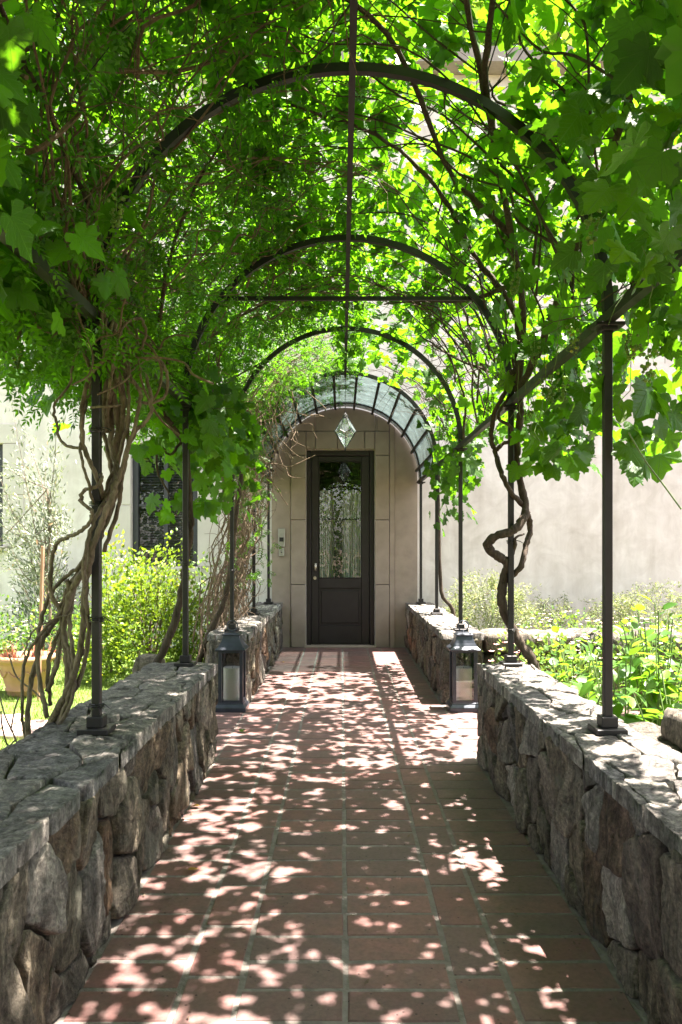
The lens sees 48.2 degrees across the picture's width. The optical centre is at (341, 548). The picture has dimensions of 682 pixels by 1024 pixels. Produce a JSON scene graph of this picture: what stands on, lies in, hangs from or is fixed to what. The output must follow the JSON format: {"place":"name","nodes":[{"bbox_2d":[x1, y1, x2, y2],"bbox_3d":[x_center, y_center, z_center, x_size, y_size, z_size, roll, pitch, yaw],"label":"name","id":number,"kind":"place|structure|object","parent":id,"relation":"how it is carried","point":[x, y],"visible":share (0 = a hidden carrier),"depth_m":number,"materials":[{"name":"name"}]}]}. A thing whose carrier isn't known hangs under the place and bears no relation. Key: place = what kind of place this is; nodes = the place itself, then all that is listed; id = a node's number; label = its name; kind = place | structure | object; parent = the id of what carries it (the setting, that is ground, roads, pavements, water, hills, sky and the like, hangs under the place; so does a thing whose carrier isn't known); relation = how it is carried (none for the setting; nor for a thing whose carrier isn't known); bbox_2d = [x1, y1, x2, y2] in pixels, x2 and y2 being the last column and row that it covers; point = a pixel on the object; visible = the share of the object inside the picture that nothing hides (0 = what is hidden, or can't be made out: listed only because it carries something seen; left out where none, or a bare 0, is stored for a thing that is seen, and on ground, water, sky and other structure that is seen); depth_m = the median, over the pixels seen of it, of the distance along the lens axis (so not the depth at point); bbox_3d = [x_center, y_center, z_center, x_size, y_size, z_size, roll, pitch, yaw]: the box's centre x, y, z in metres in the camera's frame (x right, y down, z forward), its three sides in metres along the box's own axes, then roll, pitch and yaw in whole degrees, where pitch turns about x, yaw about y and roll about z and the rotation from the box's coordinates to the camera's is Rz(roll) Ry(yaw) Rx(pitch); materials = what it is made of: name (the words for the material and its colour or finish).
{"place":"outdoors","nodes":[
{"label":"outdoors","id":0,"kind":"place"},
{"bbox_2d":[0,647,204,749],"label":"lawn","id":1,"kind":"structure","parent":0,"point":[59,685],"depth_m":6.92,"materials":[{"name":"plant"}]},
{"bbox_2d":[0,594,23,653],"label":"hedge plant","id":2,"kind":"object","parent":1,"relation":"on","point":[12,639],"visible":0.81,"depth_m":8.83,"materials":[{"name":"green plant"}]},
{"bbox_2d":[0,713,24,729],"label":"flagstone","id":3,"kind":"object","parent":1,"relation":"on","point":[16,720],"visible":0.42,"depth_m":5.77,"materials":[{"name":"grey stone"}]},
{"bbox_2d":[0,720,47,739],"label":"flagstone","id":4,"kind":"object","parent":1,"relation":"on","point":[35,725],"visible":0.22,"depth_m":5.42,"materials":[{"name":"grey stone"}]},
{"bbox_2d":[0,654,48,745],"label":"bare shrub","id":5,"kind":"object","parent":1,"relation":"on","point":[38,695],"visible":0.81,"depth_m":3.10,"materials":[{"name":"brown plant"}]},
{"bbox_2d":[0,651,55,696],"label":"terracotta pot","id":6,"kind":"object","parent":1,"relation":"on","point":[11,681],"visible":0.62,"depth_m":6.73,"materials":[{"name":"ceramic"}]},
{"bbox_2d":[0,639,55,657],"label":"red twig plant","id":7,"kind":"object","parent":6,"relation":"on","point":[13,654],"visible":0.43,"depth_m":6.96,"materials":[{"name":"plant"}]},
{"bbox_2d":[0,400,78,656],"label":"olive tree","id":8,"kind":"object","parent":6,"relation":"on","point":[50,526],"visible":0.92,"depth_m":6.89,"materials":[{"name":"green plant"}]},
{"bbox_2d":[37,546,44,700],"bbox_3d":[-2.613,0.648,6.620,0.066,1.345,0.028,0,0,0],"label":"garden stake","id":9,"kind":"object","parent":1,"relation":"on","point":[41,578],"visible":0.56,"depth_m":6.61,"materials":[{"name":"orange wood"}]},
{"bbox_2d":[1,547,81,650],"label":"rosemary bush","id":10,"kind":"object","parent":1,"relation":"on","point":[30,600],"visible":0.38,"depth_m":9.56,"materials":[{"name":"green plant"}]},
{"bbox_2d":[9,588,108,665],"bbox_3d":[-3.271,0.869,8.814,1.229,0.908,1.163,0,0,0],"label":"hedge plant","id":11,"kind":"object","parent":1,"relation":"on","point":[25,628],"visible":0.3,"depth_m":8.66,"materials":[{"name":"green plant"}]},
{"bbox_2d":[68,607,134,653],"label":"hedge plant","id":12,"kind":"object","parent":1,"relation":"on","point":[104,638],"visible":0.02,"depth_m":9.12,"materials":[{"name":"green plant"}]},
{"bbox_2d":[80,517,144,672],"bbox_3d":[-2.451,0.469,8.198,0.725,1.706,0.791,0,0,0],"label":"shrub","id":13,"kind":"object","parent":1,"relation":"on","point":[111,560],"visible":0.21,"depth_m":8.17,"materials":[{"name":"green plant"}]},
{"bbox_2d":[68,528,209,681],"bbox_3d":[-2.043,0.549,7.712,1.479,1.547,1.426,0,0,-42],"label":"shrub","id":14,"kind":"object","parent":1,"relation":"on","point":[144,605],"visible":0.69,"depth_m":7.57,"materials":[{"name":"green plant"}]},
{"bbox_2d":[166,551,234,659],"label":"shrub","id":15,"kind":"object","parent":1,"relation":"on","point":[198,569],"visible":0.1,"depth_m":8.82,"materials":[{"name":"green plant"}]},
{"bbox_2d":[0,0,456,737],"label":"wisteria vine","id":16,"kind":"object","parent":1,"relation":"on","point":[44,346],"visible":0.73,"depth_m":2.97,"materials":[{"name":"green plant"}]},
{"bbox_2d":[179,301,379,662],"bbox_3d":[-0.596,-0.494,8.137,1.868,3.639,3.758,0,0,0],"label":"climbing vine","id":17,"kind":"object","parent":1,"relation":"on","point":[269,392],"visible":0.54,"depth_m":7.25,"materials":[{"name":"green plant"}]},
{"bbox_2d":[52,647,678,1023],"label":"tile path","id":18,"kind":"structure","parent":0,"point":[413,940],"depth_m":2.90,"materials":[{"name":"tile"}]},
{"bbox_2d":[0,662,218,1023],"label":"stone wall","id":19,"kind":"structure","parent":18,"relation":"on","point":[88,823],"depth_m":2.46,"materials":[{"name":"stone"}]},
{"bbox_2d":[132,654,165,672],"bbox_3d":[-1.215,1.002,4.846,0.229,0.660,0.212,0,0,0],"label":"boulder","id":20,"kind":"object","parent":19,"relation":"on","point":[141,661],"visible":0.19,"depth_m":4.78,"materials":[{"name":"stone"}]},
{"bbox_2d":[0,0,378,662],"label":"grape vine","id":21,"kind":"object","parent":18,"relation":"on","point":[212,454],"visible":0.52,"depth_m":3.12,"materials":[{"name":"green plant"}]},
{"bbox_2d":[215,620,248,711],"bbox_3d":[-0.885,0.935,6.170,0.248,0.721,0.248,0,0,0],"label":"candle lantern","id":22,"kind":"object","parent":18,"relation":"on","point":[232,641],"visible":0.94,"depth_m":6.07,"materials":[{"name":"grey metal"}]},
{"bbox_2d":[223,666,238,699],"bbox_3d":[-0.885,1.088,6.170,0.143,0.273,0.143,0,0,0],"label":"candle","id":23,"kind":"object","parent":22,"relation":"on","point":[230,682],"visible":0.84,"depth_m":6.11,"materials":[{"name":"beige wax"}]},
{"bbox_2d":[205,602,282,704],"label":"stone wall","id":24,"kind":"structure","parent":18,"relation":"on","point":[262,634],"depth_m":7.13,"materials":[{"name":"stone"}]},
{"bbox_2d":[404,602,483,702],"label":"stone wall","id":25,"kind":"structure","parent":18,"relation":"on","point":[428,637],"depth_m":7.23,"materials":[{"name":"stone"}]},
{"bbox_2d":[446,620,480,711],"bbox_3d":[0.985,0.935,6.170,0.248,0.721,0.248,0,0,0],"label":"candle lantern","id":26,"kind":"object","parent":18,"relation":"on","point":[462,641],"visible":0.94,"depth_m":6.07,"materials":[{"name":"grey metal"}]},
{"bbox_2d":[456,666,471,699],"bbox_3d":[0.985,1.088,6.170,0.143,0.273,0.143,0,0,0],"label":"candle","id":27,"kind":"object","parent":26,"relation":"on","point":[463,682],"visible":0.81,"depth_m":6.11,"materials":[{"name":"beige wax"}]},
{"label":"garden bed","id":28,"kind":"structure","parent":0,"visible":0},
{"bbox_2d":[330,278,515,615],"bbox_3d":[0.685,-0.494,7.294,1.596,3.634,3.356,0,0,0],"label":"grape vine","id":29,"kind":"object","parent":28,"relation":"on","point":[447,472],"visible":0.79,"depth_m":6.90,"materials":[{"name":"green plant"}]},
{"bbox_2d":[172,0,681,669],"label":"grape vine","id":30,"kind":"object","parent":28,"relation":"on","point":[636,174],"visible":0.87,"depth_m":3.19,"materials":[{"name":"green plant"}]},
{"bbox_2d":[440,567,544,651],"bbox_3d":[1.776,0.755,9.234,1.279,1.133,1.324,0,0,0],"label":"wispy shrub","id":31,"kind":"object","parent":28,"relation":"on","point":[493,603],"visible":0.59,"depth_m":9.15,"materials":[{"name":"green plant"}]},
{"bbox_2d":[488,631,524,663],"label":"rose bush","id":32,"kind":"object","parent":28,"relation":"on","point":[499,658],"visible":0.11,"depth_m":6.13,"materials":[{"name":"green plant"}]},
{"bbox_2d":[517,591,583,629],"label":"wispy shrub","id":33,"kind":"object","parent":28,"relation":"on","point":[543,617],"visible":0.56,"depth_m":9.66,"materials":[{"name":"green plant"}]},
{"bbox_2d":[503,605,601,629],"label":"flowering shrub","id":34,"kind":"object","parent":28,"relation":"on","point":[562,622],"visible":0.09,"depth_m":7.58,"materials":[{"name":"green plant"}]},
{"bbox_2d":[514,630,629,710],"bbox_3d":[1.744,0.987,6.066,1.089,0.673,1.058,0,0,0],"label":"flowering shrub","id":35,"kind":"object","parent":28,"relation":"on","point":[537,652],"visible":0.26,"depth_m":6.00,"materials":[{"name":"green plant"}]},
{"bbox_2d":[541,652,616,704],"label":"broadleaf plant","id":36,"kind":"object","parent":28,"relation":"on","point":[553,661],"visible":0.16,"depth_m":4.54,"materials":[{"name":"green plant"}]},
{"bbox_2d":[545,626,616,700],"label":"broadleaf plant","id":37,"kind":"object","parent":28,"relation":"on","point":[595,688],"visible":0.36,"depth_m":4.99,"materials":[{"name":"green plant"}]},
{"bbox_2d":[480,627,681,700],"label":"stone wall","id":38,"kind":"structure","parent":28,"relation":"on","point":[491,637],"depth_m":6.36,"materials":[{"name":"beige stone"}]},
{"bbox_2d":[575,630,662,723],"bbox_3d":[1.454,0.885,4.035,0.375,0.871,0.418,0,0,-38],"label":"broadleaf plant","id":39,"kind":"object","parent":28,"relation":"on","point":[619,702],"visible":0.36,"depth_m":3.94,"materials":[{"name":"green plant"}]},
{"bbox_2d":[570,612,681,708],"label":"flowering shrub","id":40,"kind":"object","parent":28,"relation":"on","point":[676,650],"visible":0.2,"depth_m":6.14,"materials":[{"name":"green plant"}]},
{"bbox_2d":[578,578,681,631],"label":"wispy shrub","id":41,"kind":"object","parent":28,"relation":"on","point":[622,611],"visible":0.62,"depth_m":9.45,"materials":[{"name":"green plant"}]},
{"bbox_2d":[613,594,681,725],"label":"broadleaf plant","id":42,"kind":"object","parent":28,"relation":"on","point":[653,700],"visible":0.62,"depth_m":4.38,"materials":[{"name":"green plant"}]},
{"bbox_2d":[613,607,681,725],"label":"broadleaf plant","id":43,"kind":"object","parent":28,"relation":"on","point":[650,657],"visible":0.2,"depth_m":5.19,"materials":[{"name":"green plant"}]},
{"bbox_2d":[621,660,681,722],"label":"broadleaf plant","id":44,"kind":"object","parent":28,"relation":"on","point":[665,674],"visible":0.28,"depth_m":3.70,"materials":[{"name":"green plant"}]},
{"bbox_2d":[628,707,681,752],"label":"stone wall","id":45,"kind":"structure","parent":28,"relation":"on","point":[668,732],"depth_m":2.92,"materials":[{"name":"beige stone"}]},
{"bbox_2d":[654,663,681,704],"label":"flowering shrub","id":46,"kind":"object","parent":28,"relation":"on","point":[671,669],"visible":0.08,"depth_m":5.58,"materials":[{"name":"yellow plant"}]},
{"bbox_2d":[659,616,681,632],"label":"flowering shrub","id":47,"kind":"object","parent":28,"relation":"on","point":[674,623],"visible":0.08,"depth_m":7.87,"materials":[{"name":"green plant"}]},
{"label":"ground","id":48,"kind":"structure","parent":0,"visible":0},
{"bbox_2d":[11,0,271,45],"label":"leafy tree","id":49,"kind":"object","parent":48,"relation":"on","point":[171,33],"depth_m":20.97,"materials":[{"name":"green plant"}]},
{"bbox_2d":[146,2,474,45],"bbox_3d":[0.517,-9.745,22.585,16.478,22.491,14.906,0,0,-20],"label":"leafy tree","id":50,"kind":"object","parent":48,"relation":"on","point":[315,28],"depth_m":19.96,"materials":[{"name":"green plant"}]},
{"bbox_2d":[155,5,476,43],"bbox_3d":[-3.512,-10.972,26.021,18.066,24.990,17.962,0,0,0],"label":"leafy tree","id":51,"kind":"object","parent":48,"relation":"on","point":[311,34],"depth_m":20.69,"materials":[{"name":"green plant"}]},
{"bbox_2d":[0,46,681,648],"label":"house","id":52,"kind":"structure","parent":48,"relation":"on","point":[374,462],"depth_m":10.13,"materials":[{"name":"paint"}]},
{"bbox_2d":[0,445,2,545],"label":"window","id":53,"kind":"structure","parent":52,"relation":"in","point":[1,446],"depth_m":10.20,"materials":[{"name":"grey paint"}]},
{"bbox_2d":[133,447,197,565],"bbox_3d":[-2.355,-0.583,10.282,0.880,1.630,0.165,0,0,0],"label":"window","id":54,"kind":"structure","parent":52,"relation":"in","point":[136,466],"depth_m":10.33,"materials":[{"name":"grey paint"}]},
{"bbox_2d":[278,529,284,555],"bbox_3d":[-0.792,-0.087,10.059,0.090,0.367,0.034,0,0,0],"label":"intercom","id":55,"kind":"object","parent":52,"relation":"attached to","point":[281,537],"visible":0.94,"depth_m":10.05,"materials":[{"name":"metal"}]},
{"bbox_2d":[311,456,368,643],"bbox_3d":[-0.016,0.015,10.181,0.776,2.509,0.108,0,0,0],"label":"door","id":56,"kind":"structure","parent":52,"relation":"in","point":[339,605],"depth_m":10.19,"materials":[{"name":"brown paint"}]},
{"bbox_2d":[320,476,360,576],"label":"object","id":57,"kind":"structure","parent":56,"relation":"attached to","point":[337,519],"depth_m":10.39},
{"bbox_2d":[320,490,332,576],"bbox_3d":[-0.224,-0.205,10.462,0.223,1.210,0.063,0,0,0],"label":"curtain","id":58,"kind":"object","parent":57,"relation":"hanging from","point":[326,536],"visible":0.65,"depth_m":10.46,"materials":[{"name":"fabric"}]},
{"bbox_2d":[342,490,360,576],"bbox_3d":[0.153,-0.205,10.462,0.283,1.210,0.063,0,0,0],"label":"curtain","id":59,"kind":"object","parent":57,"relation":"hanging from","point":[351,538],"visible":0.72,"depth_m":10.46,"materials":[{"name":"fabric"}]},
{"bbox_2d":[384,2,583,45],"bbox_3d":[3.209,-10.972,25.489,16.563,24.990,18.309,0,0,27],"label":"leafy tree","id":60,"kind":"object","parent":48,"relation":"on","point":[494,42],"depth_m":19.77,"materials":[{"name":"green plant"}]},
{"bbox_2d":[391,0,622,45],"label":"leafy tree","id":61,"kind":"object","parent":48,"relation":"on","point":[565,36],"visible":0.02,"depth_m":17.79,"materials":[{"name":"green plant"}]},
{"bbox_2d":[477,663,681,1023],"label":"stone wall","id":62,"kind":"structure","parent":48,"relation":"on","point":[598,820],"depth_m":2.55,"materials":[{"name":"stone"}]},
{"bbox_2d":[0,0,681,735],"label":"pergola","id":63,"kind":"object","parent":62,"relation":"on","point":[370,394],"visible":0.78,"depth_m":3.46,"materials":[{"name":"paint"}]},
{"bbox_2d":[335,377,355,450],"bbox_3d":[0.040,-1.430,8.060,0.230,0.785,0.230,0,0,0],"label":"pendant lantern","id":64,"kind":"object","parent":63,"relation":"hanging from","point":[345,439],"visible":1,"depth_m":8.09,"materials":[{"name":"glass"}]}
]}

